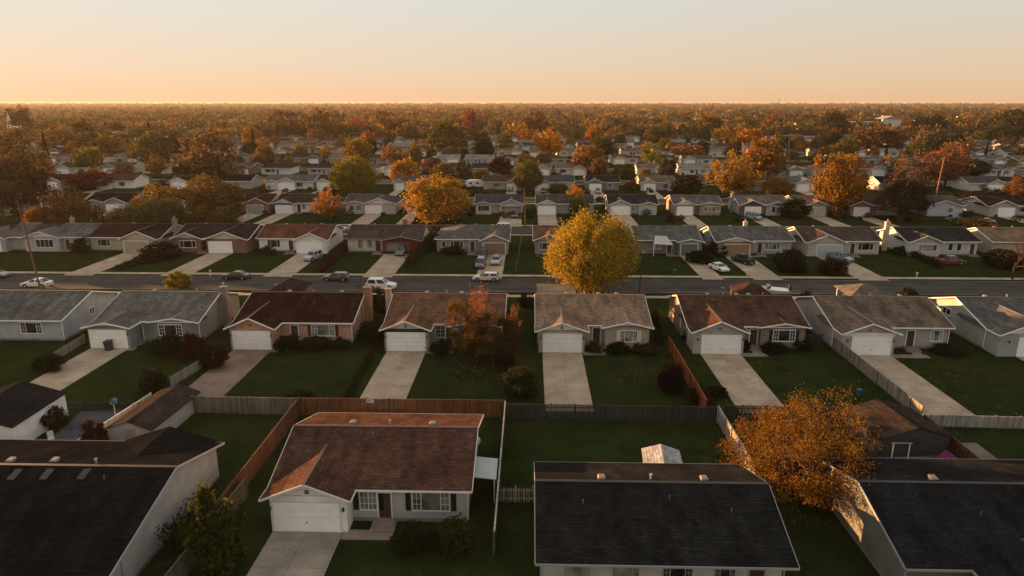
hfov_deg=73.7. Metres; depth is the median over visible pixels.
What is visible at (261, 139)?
tree
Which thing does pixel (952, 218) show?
parked car
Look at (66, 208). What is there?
shrub
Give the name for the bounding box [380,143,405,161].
tree
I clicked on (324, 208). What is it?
tree
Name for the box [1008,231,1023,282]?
tree
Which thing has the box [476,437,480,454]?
satellite dish
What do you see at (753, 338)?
front door
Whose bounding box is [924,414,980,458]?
fence
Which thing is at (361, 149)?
tree
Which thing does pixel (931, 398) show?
driveway
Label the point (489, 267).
driveway
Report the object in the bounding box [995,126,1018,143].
tree
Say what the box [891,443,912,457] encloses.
swing frame
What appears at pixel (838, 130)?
tree
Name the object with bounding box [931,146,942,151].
tree
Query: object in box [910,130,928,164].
tree
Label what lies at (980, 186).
window
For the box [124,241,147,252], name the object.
garage door
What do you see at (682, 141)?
bungalow
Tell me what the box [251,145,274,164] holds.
tree
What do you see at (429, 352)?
garden path
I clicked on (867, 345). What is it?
garage door
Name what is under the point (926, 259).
hedge
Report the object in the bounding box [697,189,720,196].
tree
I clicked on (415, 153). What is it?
tree
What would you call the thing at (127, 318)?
bungalow
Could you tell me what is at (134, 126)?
tree
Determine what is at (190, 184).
tree
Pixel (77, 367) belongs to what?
driveway
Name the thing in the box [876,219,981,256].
bungalow
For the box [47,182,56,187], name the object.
garage door
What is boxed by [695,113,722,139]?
tree
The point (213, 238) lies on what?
bungalow
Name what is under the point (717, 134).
tree
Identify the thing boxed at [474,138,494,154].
tree
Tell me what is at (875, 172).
garage door
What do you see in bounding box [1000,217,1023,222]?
driveway
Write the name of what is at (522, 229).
road
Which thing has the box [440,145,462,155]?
tree
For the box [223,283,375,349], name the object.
bungalow
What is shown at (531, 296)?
pavement
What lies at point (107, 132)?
tree
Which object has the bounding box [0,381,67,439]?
garage
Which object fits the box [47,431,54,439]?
garden chair
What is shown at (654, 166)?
bungalow
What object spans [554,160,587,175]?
bungalow
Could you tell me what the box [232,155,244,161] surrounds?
tree
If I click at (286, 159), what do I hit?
tree
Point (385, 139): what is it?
tree
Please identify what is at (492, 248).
garage door
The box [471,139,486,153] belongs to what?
tree
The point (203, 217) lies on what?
tree
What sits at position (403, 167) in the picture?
tree
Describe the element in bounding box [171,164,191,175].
tree
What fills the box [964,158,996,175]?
tree
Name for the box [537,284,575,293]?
carport
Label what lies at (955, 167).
tree
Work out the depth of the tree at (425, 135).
539.23 m
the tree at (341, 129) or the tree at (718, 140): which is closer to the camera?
the tree at (718, 140)
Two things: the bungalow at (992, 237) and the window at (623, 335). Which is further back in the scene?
the bungalow at (992, 237)
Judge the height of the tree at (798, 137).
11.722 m
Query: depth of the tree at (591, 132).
490.31 m
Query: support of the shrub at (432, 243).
on the ground
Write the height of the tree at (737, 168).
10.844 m
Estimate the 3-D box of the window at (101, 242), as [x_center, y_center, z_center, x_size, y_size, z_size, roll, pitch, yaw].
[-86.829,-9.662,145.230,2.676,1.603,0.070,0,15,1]
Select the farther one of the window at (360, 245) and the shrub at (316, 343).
the window at (360, 245)
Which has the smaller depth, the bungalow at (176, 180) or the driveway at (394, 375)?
the driveway at (394, 375)
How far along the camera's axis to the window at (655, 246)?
142.34 m
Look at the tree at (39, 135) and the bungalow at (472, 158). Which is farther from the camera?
the tree at (39, 135)
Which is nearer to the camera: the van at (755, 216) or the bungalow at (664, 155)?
the van at (755, 216)
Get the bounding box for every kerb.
[0,288,1023,295]
[8,275,1023,281]
[183,225,883,228]
[262,182,950,184]
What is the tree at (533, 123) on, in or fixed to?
on the ground
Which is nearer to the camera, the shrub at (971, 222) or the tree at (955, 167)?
the shrub at (971, 222)
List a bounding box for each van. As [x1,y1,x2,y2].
[477,247,487,259]
[496,222,509,224]
[744,211,761,220]
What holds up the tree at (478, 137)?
on the ground
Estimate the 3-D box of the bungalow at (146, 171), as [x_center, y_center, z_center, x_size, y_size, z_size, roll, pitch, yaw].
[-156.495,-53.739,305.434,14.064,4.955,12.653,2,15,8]
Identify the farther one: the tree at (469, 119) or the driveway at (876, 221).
the tree at (469, 119)
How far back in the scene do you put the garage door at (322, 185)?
246.33 m
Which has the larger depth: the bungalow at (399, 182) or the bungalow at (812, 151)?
the bungalow at (812, 151)
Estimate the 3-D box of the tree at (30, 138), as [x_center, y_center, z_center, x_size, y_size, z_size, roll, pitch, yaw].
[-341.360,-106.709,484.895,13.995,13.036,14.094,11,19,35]
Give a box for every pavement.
[2,182,1023,185]
[6,271,1023,279]
[118,293,796,298]
[149,179,951,181]
[262,224,973,227]
[340,202,727,204]
[343,233,628,235]
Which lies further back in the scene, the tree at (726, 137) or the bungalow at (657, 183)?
the tree at (726, 137)
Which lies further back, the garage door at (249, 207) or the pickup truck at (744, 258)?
the garage door at (249, 207)
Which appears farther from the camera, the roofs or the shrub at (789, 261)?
the roofs
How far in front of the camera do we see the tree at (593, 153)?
296.82 m
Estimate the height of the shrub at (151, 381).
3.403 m
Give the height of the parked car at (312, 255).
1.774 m
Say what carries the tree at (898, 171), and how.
on the ground
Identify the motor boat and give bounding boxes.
[762,284,791,294]
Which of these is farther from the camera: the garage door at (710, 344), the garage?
the garage door at (710, 344)
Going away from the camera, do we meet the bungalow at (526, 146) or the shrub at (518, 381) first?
the shrub at (518, 381)
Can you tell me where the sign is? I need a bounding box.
[366,399,373,402]
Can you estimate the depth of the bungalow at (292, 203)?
194.90 m
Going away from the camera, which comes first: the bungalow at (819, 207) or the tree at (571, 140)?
the bungalow at (819, 207)
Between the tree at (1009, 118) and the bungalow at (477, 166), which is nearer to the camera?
the bungalow at (477, 166)
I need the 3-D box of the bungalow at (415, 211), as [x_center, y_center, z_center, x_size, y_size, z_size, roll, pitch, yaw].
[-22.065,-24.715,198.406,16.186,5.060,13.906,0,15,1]
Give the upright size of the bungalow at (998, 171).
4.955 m
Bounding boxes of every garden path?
[340,529,393,540]
[426,350,453,353]
[582,352,605,354]
[741,353,767,356]
[891,354,929,357]
[910,352,922,354]
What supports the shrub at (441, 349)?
on the ground
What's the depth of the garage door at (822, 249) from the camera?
139.72 m
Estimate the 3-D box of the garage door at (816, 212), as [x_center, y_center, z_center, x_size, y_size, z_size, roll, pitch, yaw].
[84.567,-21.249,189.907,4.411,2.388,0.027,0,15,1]
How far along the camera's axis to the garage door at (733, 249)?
140.23 m
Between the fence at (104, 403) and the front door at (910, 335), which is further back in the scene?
the front door at (910, 335)
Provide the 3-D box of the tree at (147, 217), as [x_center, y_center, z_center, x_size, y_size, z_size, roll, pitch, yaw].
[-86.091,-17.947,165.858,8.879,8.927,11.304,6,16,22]
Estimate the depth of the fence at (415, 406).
68.41 m
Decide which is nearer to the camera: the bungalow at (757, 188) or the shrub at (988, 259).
the shrub at (988, 259)
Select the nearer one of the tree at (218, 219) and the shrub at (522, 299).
the shrub at (522, 299)
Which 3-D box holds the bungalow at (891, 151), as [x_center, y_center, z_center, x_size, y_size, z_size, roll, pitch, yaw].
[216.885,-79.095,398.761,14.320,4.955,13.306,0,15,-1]
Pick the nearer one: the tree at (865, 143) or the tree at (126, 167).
the tree at (126, 167)
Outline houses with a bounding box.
[80,114,1004,136]
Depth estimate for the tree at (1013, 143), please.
414.64 m
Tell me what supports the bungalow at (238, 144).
on the ground
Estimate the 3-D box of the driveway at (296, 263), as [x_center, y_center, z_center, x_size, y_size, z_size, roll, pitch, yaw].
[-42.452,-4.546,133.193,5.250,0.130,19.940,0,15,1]
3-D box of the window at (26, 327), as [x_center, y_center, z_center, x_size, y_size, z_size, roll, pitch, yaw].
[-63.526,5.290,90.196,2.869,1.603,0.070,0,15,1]
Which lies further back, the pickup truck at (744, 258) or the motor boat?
the pickup truck at (744, 258)
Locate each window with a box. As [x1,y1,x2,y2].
[19,322,42,333]
[35,239,53,247]
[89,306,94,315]
[97,239,110,245]
[158,324,182,335]
[179,240,195,247]
[267,240,280,246]
[296,182,302,186]
[307,325,338,336]
[353,492,383,510]
[355,205,360,210]
[358,240,362,247]
[367,240,371,247]
[405,493,455,511]
[435,325,444,337]
[450,241,462,247]
[453,329,477,340]
[478,205,488,210]
[492,183,500,186]
[539,242,549,249]
[564,567,589,575]
[607,183,612,187]
[612,568,639,575]
[616,330,640,341]
[653,242,661,248]
[662,568,692,575]
[704,206,720,211]
[714,569,735,575]
[764,242,780,249]
[769,330,799,341]
[857,243,873,249]
[877,206,884,211]
[918,244,937,251]
[929,330,943,341]
[942,305,951,315]
[947,207,953,212]
[947,243,953,250]
[956,243,961,250]
[978,184,984,188]
[1018,207,1023,212]
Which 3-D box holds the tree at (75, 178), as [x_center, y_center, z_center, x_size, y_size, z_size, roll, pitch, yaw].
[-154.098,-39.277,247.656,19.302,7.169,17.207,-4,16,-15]
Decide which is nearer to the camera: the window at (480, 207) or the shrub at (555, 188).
the window at (480, 207)
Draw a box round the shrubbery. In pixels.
[0,138,1023,222]
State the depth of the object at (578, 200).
191.00 m
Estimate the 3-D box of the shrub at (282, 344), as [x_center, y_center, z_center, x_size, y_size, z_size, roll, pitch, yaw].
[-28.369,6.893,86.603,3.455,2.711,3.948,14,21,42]
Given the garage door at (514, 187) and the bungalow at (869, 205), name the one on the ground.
the bungalow at (869, 205)
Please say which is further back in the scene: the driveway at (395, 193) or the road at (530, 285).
the driveway at (395, 193)
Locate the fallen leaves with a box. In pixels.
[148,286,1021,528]
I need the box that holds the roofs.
[30,112,988,135]
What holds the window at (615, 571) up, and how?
in the bungalow at (634, 519)
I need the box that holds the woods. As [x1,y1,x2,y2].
[0,102,1023,138]
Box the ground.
[0,108,1023,575]
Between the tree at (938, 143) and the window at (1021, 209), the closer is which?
the window at (1021, 209)
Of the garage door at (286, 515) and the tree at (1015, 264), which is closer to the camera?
the garage door at (286, 515)
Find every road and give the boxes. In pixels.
[0,276,1023,294]
[83,180,1009,184]
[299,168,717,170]
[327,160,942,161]
[340,198,827,202]
[342,226,879,233]
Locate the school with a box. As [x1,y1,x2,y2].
[851,116,901,129]
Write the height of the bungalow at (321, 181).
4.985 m
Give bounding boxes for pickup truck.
[730,253,755,264]
[825,251,854,262]
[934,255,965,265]
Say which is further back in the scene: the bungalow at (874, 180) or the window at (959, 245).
the bungalow at (874, 180)
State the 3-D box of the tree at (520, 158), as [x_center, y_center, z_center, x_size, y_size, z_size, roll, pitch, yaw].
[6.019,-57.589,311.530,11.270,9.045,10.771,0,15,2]
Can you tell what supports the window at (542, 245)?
in the bungalow at (540, 232)
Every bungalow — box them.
[0,223,16,228]
[0,223,63,251]
[0,290,119,340]
[0,426,224,575]
[4,192,42,212]
[16,174,69,188]
[19,215,103,251]
[34,145,68,153]
[40,188,93,208]
[50,153,71,163]
[55,162,101,173]
[80,283,242,347]
[82,193,149,212]
[86,216,182,252]
[93,174,150,188]
[96,153,115,162]
[99,162,145,173]
[112,154,146,161]
[140,163,182,173]
[162,193,214,210]
[163,153,186,163]
[167,174,196,188]
[169,222,264,252]
[210,174,262,188]
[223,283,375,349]
[224,147,248,155]
[224,153,256,162]
[226,159,261,173]
[229,193,279,213]
[231,138,242,141]
[232,142,246,146]
[255,223,344,253]
[258,412,483,532]
[260,147,280,153]
[261,154,280,163]
[261,163,299,174]
[263,174,318,189]
[264,135,284,137]
[272,193,332,213]
[273,138,293,142]
[276,148,310,153]
[277,141,302,147]
[283,135,303,141]
[291,151,322,163]
[297,138,319,142]
[303,140,328,149]
[307,163,333,174]
[314,147,342,153]
[315,175,333,189]
[322,138,337,143]
[329,154,347,163]
[343,194,403,213]
[344,217,430,253]
[349,163,384,174]
[366,154,387,163]
[374,147,397,154]
[379,284,508,350]
[383,163,421,175]
[390,142,410,148]
[391,175,432,189]
[394,138,414,142]
[402,147,427,155]
[405,195,462,213]
[430,154,460,162]
[430,163,466,174]
[434,223,511,254]
[435,147,458,154]
[464,154,495,164]
[468,147,493,154]
[472,160,502,174]
[474,194,523,213]
[482,175,521,190]
[486,134,503,138]
[494,148,522,156]
[503,155,518,164]
[510,135,519,141]
[515,160,553,174]
[518,139,532,145]
[521,143,537,150]
[529,148,555,156]
[532,225,596,253]
[534,175,574,190]
[534,291,654,352]
[534,461,799,575]
[535,194,594,214]
[539,155,566,164]
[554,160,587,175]
[556,145,581,156]
[559,135,571,141]
[563,141,573,147]
[569,139,585,145]
[576,141,591,147]
[583,175,620,190]
[603,194,658,214]
[607,154,637,164]
[610,143,626,148]
[613,139,634,145]
[618,148,644,156]
[625,135,639,141]
[628,225,704,255]
[632,141,655,147]
[634,160,668,175]
[635,175,674,190]
[647,152,675,162]
[650,146,677,156]
[665,195,722,214]
[666,292,811,353]
[670,139,684,145]
[676,163,711,175]
[678,155,713,164]
[685,176,706,190]
[691,139,711,142]
[700,219,794,255]
[703,146,726,157]
[726,191,787,215]
[741,143,759,149]
[742,176,774,190]
[771,164,804,175]
[775,176,814,191]
[782,148,804,156]
[785,195,829,215]
[787,225,883,255]
[792,293,955,354]
[798,163,841,175]
[802,136,815,141]
[805,148,823,156]
[820,457,1023,575]
[832,195,896,215]
[848,160,885,175]
[855,148,867,156]
[860,155,894,163]
[867,176,906,190]
[868,148,899,156]
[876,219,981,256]
[886,164,919,176]
[893,155,933,163]
[906,195,966,215]
[928,294,1023,356]
[951,176,1006,191]
[960,196,1023,216]
[966,148,997,154]
[968,226,1023,255]
[969,143,992,148]
[969,152,1008,163]
[971,139,991,144]
[972,164,1016,176]
[993,143,1023,149]
[995,146,1021,155]
[1004,155,1023,165]
[1012,165,1023,176]
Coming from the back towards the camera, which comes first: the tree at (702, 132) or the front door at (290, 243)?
the tree at (702, 132)
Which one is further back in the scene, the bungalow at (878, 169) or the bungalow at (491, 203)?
the bungalow at (878, 169)
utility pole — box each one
[17,201,41,289]
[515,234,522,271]
[524,188,525,225]
[935,157,944,195]
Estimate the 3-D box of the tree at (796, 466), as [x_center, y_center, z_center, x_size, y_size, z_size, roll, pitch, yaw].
[22.644,12.418,54.331,12.241,9.052,14.407,3,16,12]
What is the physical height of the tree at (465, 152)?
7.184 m
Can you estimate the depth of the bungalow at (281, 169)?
298.08 m
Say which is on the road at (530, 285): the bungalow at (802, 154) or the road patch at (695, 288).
the road patch at (695, 288)
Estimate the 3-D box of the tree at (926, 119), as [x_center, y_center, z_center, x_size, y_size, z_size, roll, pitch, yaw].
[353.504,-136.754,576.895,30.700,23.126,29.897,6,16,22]
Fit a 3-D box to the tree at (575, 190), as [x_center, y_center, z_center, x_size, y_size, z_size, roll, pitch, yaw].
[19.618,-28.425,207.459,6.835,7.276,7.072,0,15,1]
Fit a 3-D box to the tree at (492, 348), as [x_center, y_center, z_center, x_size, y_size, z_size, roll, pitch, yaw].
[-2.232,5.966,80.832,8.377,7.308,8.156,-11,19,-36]
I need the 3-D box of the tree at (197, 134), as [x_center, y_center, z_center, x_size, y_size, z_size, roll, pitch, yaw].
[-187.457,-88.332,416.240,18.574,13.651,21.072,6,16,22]
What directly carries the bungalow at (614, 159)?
on the ground
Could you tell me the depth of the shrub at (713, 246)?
140.18 m
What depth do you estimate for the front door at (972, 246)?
140.72 m
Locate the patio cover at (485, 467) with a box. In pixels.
[474,456,497,502]
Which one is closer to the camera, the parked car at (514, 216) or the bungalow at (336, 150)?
the parked car at (514, 216)
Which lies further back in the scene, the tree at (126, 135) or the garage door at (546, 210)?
the tree at (126, 135)
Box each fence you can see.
[53,334,85,355]
[66,400,141,410]
[77,392,151,439]
[153,394,298,414]
[164,475,248,575]
[169,351,214,385]
[214,398,298,508]
[298,397,503,417]
[492,400,505,555]
[499,486,533,502]
[503,403,718,421]
[668,336,707,411]
[716,406,756,473]
[718,404,847,422]
[804,333,823,345]
[832,337,924,414]
[922,413,1023,428]
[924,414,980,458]
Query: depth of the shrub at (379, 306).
101.85 m
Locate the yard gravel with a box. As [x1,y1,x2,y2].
[893,443,996,458]
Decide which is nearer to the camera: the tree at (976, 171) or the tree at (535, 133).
the tree at (976, 171)
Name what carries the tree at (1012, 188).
on the ground
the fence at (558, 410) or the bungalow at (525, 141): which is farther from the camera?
the bungalow at (525, 141)
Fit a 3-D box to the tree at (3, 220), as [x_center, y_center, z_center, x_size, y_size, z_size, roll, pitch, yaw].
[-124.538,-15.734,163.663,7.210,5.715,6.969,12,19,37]
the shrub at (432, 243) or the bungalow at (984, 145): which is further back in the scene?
the bungalow at (984, 145)
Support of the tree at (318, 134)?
on the ground
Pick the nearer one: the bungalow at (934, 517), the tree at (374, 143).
the bungalow at (934, 517)
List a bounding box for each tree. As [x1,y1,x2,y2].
[0,119,59,182]
[0,145,53,213]
[0,211,7,222]
[3,104,33,126]
[20,132,38,142]
[22,205,51,222]
[33,132,56,141]
[33,160,55,173]
[33,183,107,222]
[34,138,54,147]
[36,110,104,147]
[41,131,49,155]
[58,125,71,135]
[60,169,115,189]
[64,135,86,152]
[67,145,105,168]
[73,132,92,147]
[77,210,102,222]
[83,132,126,153]
[83,138,113,153]
[92,127,111,143]
[103,204,147,222]
[106,168,135,173]
[111,131,132,144]
[112,162,136,171]
[123,123,146,136]
[124,128,174,163]
[126,177,192,213]
[129,125,146,136]
[135,195,171,222]
[144,154,168,176]
[144,185,159,199]
[149,192,190,224]
[159,128,184,138]
[162,134,180,152]
[169,122,239,170]
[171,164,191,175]
[174,138,192,153]
[182,172,247,222]
[184,172,207,190]
[185,162,228,184]
[187,132,217,146]
[188,205,216,223]
[209,205,244,223]
[216,127,236,137]
[216,137,233,152]
[222,163,244,173]
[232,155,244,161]
[239,125,263,142]
[239,142,259,153]
[246,122,260,134]
[251,126,255,153]
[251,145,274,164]
[251,154,266,164]
[255,137,268,146]
[263,108,312,135]
[267,136,281,146]
[280,151,292,162]
[282,156,294,164]
[292,143,311,153]
[302,104,345,138]
[304,128,328,140]
[308,186,344,220]
[315,145,331,159]
[322,184,336,196]
[327,153,381,195]
[328,123,353,138]
[331,133,352,151]
[341,136,373,162]
[345,114,375,130]
[360,129,376,141]
[360,138,381,153]
[361,124,378,134]
[368,109,397,128]
[371,128,383,137]
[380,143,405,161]
[382,136,391,145]
[384,121,404,139]
[387,157,421,180]
[389,150,402,162]
[399,172,474,226]
[402,125,423,141]
[405,141,423,167]
[413,139,435,154]
[418,126,428,138]
[420,154,442,173]
[425,119,467,152]
[430,161,456,179]
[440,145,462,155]
[441,290,500,358]
[455,158,473,177]
[455,310,529,366]
[460,148,468,159]
[462,106,479,136]
[468,281,493,357]
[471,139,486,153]
[472,132,489,142]
[472,167,488,179]
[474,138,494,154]
[488,155,512,174]
[494,133,515,149]
[508,303,521,353]
[512,158,544,192]
[514,152,536,166]
[515,128,535,139]
[517,109,550,134]
[532,128,544,142]
[533,129,566,154]
[534,152,552,162]
[538,205,643,293]
[544,125,556,133]
[566,184,584,193]
[567,138,575,146]
[569,129,583,138]
[570,143,607,173]
[584,124,603,142]
[589,155,608,174]
[594,138,615,156]
[601,135,612,141]
[604,125,625,139]
[609,164,637,178]
[611,144,622,153]
[614,132,626,142]
[625,125,656,139]
[638,141,663,162]
[639,167,651,175]
[640,142,654,153]
[643,125,668,143]
[657,137,671,147]
[657,154,677,176]
[665,140,679,147]
[665,143,708,155]
[680,133,692,144]
[693,140,709,154]
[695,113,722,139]
[695,124,711,139]
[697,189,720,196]
[703,149,765,194]
[710,126,729,137]
[713,132,724,145]
[716,126,745,142]
[716,380,882,520]
[720,141,742,157]
[725,160,749,176]
[729,135,743,147]
[736,128,767,142]
[739,135,791,175]
[756,174,795,196]
[758,114,788,126]
[761,136,778,153]
[777,136,794,147]
[785,147,801,159]
[791,134,804,146]
[793,141,809,152]
[809,135,822,147]
[809,145,874,215]
[809,154,827,164]
[816,132,845,153]
[817,108,850,134]
[817,125,832,136]
[819,144,838,155]
[825,150,837,160]
[830,127,841,134]
[834,136,858,154]
[846,126,909,149]
[864,145,879,155]
[874,174,938,219]
[875,148,932,201]
[877,154,902,167]
[884,140,887,155]
[886,161,906,174]
[903,141,930,154]
[909,130,947,146]
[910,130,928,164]
[912,112,949,132]
[915,141,975,187]
[918,160,933,177]
[926,136,952,150]
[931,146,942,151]
[943,141,970,157]
[947,147,969,162]
[950,133,966,146]
[955,134,981,148]
[958,186,1010,200]
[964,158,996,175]
[971,130,983,138]
[974,108,1023,135]
[978,127,1001,140]
[984,140,988,154]
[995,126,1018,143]
[999,175,1023,195]
[1000,141,1020,147]
[1002,158,1015,179]
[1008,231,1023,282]
[1011,140,1023,154]
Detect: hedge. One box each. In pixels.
[115,256,143,270]
[154,490,219,559]
[315,239,347,272]
[342,340,380,397]
[404,225,441,268]
[494,308,517,371]
[650,309,663,345]
[909,251,945,268]
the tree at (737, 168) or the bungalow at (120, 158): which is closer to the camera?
the tree at (737, 168)
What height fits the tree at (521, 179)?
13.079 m
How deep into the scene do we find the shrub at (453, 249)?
141.54 m
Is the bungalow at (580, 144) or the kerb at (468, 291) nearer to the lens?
the kerb at (468, 291)
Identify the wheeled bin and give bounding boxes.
[102,339,113,350]
[855,388,862,395]
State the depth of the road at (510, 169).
322.08 m
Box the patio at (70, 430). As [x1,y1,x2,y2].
[52,409,121,440]
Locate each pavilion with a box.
[270,278,311,291]
[729,282,771,294]
[834,283,890,295]
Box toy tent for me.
[936,450,954,458]
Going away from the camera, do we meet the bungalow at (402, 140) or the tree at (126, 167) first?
the tree at (126, 167)
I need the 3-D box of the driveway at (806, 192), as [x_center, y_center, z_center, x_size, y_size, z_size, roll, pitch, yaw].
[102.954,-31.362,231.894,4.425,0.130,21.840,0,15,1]
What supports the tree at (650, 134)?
on the ground
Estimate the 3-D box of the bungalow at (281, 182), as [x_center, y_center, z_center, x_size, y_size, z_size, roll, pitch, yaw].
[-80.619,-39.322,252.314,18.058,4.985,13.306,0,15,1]
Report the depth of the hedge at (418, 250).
138.70 m
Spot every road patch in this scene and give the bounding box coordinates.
[201,280,235,281]
[687,286,707,289]
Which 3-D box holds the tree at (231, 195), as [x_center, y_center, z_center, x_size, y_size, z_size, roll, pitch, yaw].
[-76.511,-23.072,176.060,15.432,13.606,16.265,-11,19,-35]
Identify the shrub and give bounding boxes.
[27,352,67,372]
[38,405,70,428]
[45,202,91,214]
[69,236,90,252]
[78,417,108,440]
[133,248,165,262]
[137,366,168,393]
[144,240,185,259]
[144,332,182,356]
[162,269,192,288]
[172,331,211,359]
[177,477,248,575]
[197,341,229,369]
[257,245,275,254]
[272,333,302,353]
[281,389,316,407]
[300,335,333,351]
[328,336,351,350]
[355,320,383,343]
[371,286,385,314]
[378,340,384,349]
[384,519,427,554]
[421,528,440,553]
[427,338,454,355]
[428,232,439,250]
[435,512,476,559]
[439,245,466,255]
[496,362,541,399]
[516,292,534,308]
[548,183,569,192]
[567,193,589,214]
[585,340,604,353]
[605,341,630,354]
[623,180,639,189]
[631,342,657,355]
[657,360,686,394]
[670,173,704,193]
[680,331,686,340]
[682,385,715,403]
[684,249,715,263]
[703,239,727,256]
[706,385,728,396]
[743,339,750,350]
[758,341,791,354]
[769,249,809,273]
[776,195,813,218]
[792,337,815,351]
[795,289,812,301]
[817,256,851,275]
[888,245,909,254]
[895,287,923,295]
[930,342,971,356]
[953,216,997,226]
[981,248,1023,269]
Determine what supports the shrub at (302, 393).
on the ground
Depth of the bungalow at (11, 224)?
149.47 m
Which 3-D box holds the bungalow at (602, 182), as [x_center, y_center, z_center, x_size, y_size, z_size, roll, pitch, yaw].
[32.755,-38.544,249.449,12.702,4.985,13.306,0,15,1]
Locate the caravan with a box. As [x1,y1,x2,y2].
[465,179,483,186]
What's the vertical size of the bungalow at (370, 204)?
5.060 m
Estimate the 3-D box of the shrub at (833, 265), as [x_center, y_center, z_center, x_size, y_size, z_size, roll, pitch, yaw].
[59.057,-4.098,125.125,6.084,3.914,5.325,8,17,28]
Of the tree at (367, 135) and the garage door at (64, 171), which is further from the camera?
the tree at (367, 135)
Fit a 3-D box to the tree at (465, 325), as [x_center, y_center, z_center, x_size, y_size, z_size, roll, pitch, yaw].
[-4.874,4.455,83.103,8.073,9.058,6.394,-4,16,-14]
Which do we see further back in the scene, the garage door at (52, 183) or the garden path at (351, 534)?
the garage door at (52, 183)
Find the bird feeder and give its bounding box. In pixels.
[108,397,117,413]
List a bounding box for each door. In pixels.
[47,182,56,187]
[57,169,67,173]
[64,239,70,248]
[89,330,127,347]
[98,183,108,188]
[103,168,113,172]
[106,205,124,211]
[123,429,135,439]
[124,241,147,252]
[140,323,144,338]
[174,183,185,188]
[208,242,231,252]
[233,332,270,349]
[247,205,262,213]
[272,503,340,531]
[275,205,291,213]
[278,183,293,189]
[288,240,293,249]
[290,325,299,340]
[297,204,300,211]
[298,242,321,252]
[309,159,318,163]
[320,183,328,189]
[365,206,381,213]
[375,240,380,250]
[377,492,392,517]
[387,333,424,350]
[395,183,403,189]
[445,326,451,341]
[470,241,474,250]
[484,243,504,254]
[507,184,515,190]
[535,184,547,190]
[538,206,554,214]
[539,170,547,174]
[543,334,580,352]
[574,170,584,174]
[589,184,600,190]
[592,327,600,341]
[612,207,629,214]
[615,160,623,163]
[644,184,654,190]
[666,242,671,251]
[677,207,692,214]
[681,244,697,255]
[685,160,694,162]
[701,336,740,353]
[725,244,749,255]
[745,207,760,213]
[747,570,765,575]
[748,329,758,344]
[756,242,762,252]
[790,171,802,175]
[797,185,808,190]
[808,207,824,215]
[817,245,841,255]
[849,243,855,252]
[852,337,891,354]
[853,207,868,215]
[872,170,884,175]
[904,330,915,345]
[907,437,921,455]
[968,244,975,253]
[989,185,1002,191]
[998,208,1014,216]
[1017,338,1023,356]
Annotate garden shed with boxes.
[104,384,200,440]
[641,444,681,462]
[842,399,953,457]
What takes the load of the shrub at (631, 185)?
on the ground
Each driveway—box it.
[30,348,128,390]
[65,252,141,274]
[83,189,108,192]
[160,253,231,275]
[189,349,270,406]
[227,214,261,223]
[246,531,342,575]
[253,214,290,223]
[264,253,311,276]
[270,190,292,193]
[351,214,380,223]
[359,351,425,409]
[362,254,409,276]
[389,190,401,195]
[397,214,417,223]
[477,254,505,277]
[499,215,521,226]
[538,215,557,224]
[542,352,592,411]
[590,191,604,198]
[611,215,637,226]
[647,191,664,197]
[676,215,706,225]
[681,256,722,278]
[701,354,786,413]
[725,256,782,279]
[751,216,780,225]
[796,191,827,199]
[808,216,848,225]
[816,256,887,279]
[854,216,899,226]
[859,355,974,415]
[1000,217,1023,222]
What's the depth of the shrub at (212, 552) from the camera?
45.08 m
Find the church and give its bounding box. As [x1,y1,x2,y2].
[6,113,28,133]
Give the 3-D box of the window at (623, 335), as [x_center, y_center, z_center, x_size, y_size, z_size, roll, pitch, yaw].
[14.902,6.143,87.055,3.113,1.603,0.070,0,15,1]
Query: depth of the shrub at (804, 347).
86.59 m
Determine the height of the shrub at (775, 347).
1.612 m
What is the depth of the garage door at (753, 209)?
190.19 m
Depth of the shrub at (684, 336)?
89.92 m
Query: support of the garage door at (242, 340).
in the bungalow at (263, 320)
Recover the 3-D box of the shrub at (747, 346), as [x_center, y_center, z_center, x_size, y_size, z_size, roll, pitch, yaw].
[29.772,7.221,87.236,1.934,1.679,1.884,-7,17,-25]
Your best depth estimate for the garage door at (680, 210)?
190.79 m
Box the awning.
[653,236,672,256]
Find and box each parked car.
[0,270,10,277]
[19,277,53,287]
[221,270,249,279]
[303,249,322,261]
[321,271,349,281]
[367,277,396,289]
[395,244,406,255]
[472,272,498,281]
[474,256,485,268]
[490,254,500,264]
[511,212,517,217]
[595,187,600,193]
[708,262,729,271]
[944,216,963,221]
[978,217,995,223]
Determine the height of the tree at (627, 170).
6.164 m
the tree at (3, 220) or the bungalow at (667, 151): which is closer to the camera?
the tree at (3, 220)
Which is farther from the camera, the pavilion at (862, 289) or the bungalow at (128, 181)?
the bungalow at (128, 181)
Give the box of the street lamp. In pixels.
[639,251,644,293]
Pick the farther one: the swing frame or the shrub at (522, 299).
the shrub at (522, 299)
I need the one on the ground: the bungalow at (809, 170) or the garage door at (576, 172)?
the bungalow at (809, 170)
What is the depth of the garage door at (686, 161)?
342.96 m
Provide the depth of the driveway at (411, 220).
184.27 m
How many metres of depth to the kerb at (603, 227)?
172.51 m
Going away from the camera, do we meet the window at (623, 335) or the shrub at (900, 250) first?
the window at (623, 335)
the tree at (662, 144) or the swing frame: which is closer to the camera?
the swing frame
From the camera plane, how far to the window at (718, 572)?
43.50 m
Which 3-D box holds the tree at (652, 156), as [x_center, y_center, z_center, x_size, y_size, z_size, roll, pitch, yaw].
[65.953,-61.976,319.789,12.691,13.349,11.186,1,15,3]
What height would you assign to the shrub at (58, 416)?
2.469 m
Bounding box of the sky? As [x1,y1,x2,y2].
[0,0,1023,103]
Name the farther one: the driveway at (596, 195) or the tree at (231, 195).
the driveway at (596, 195)

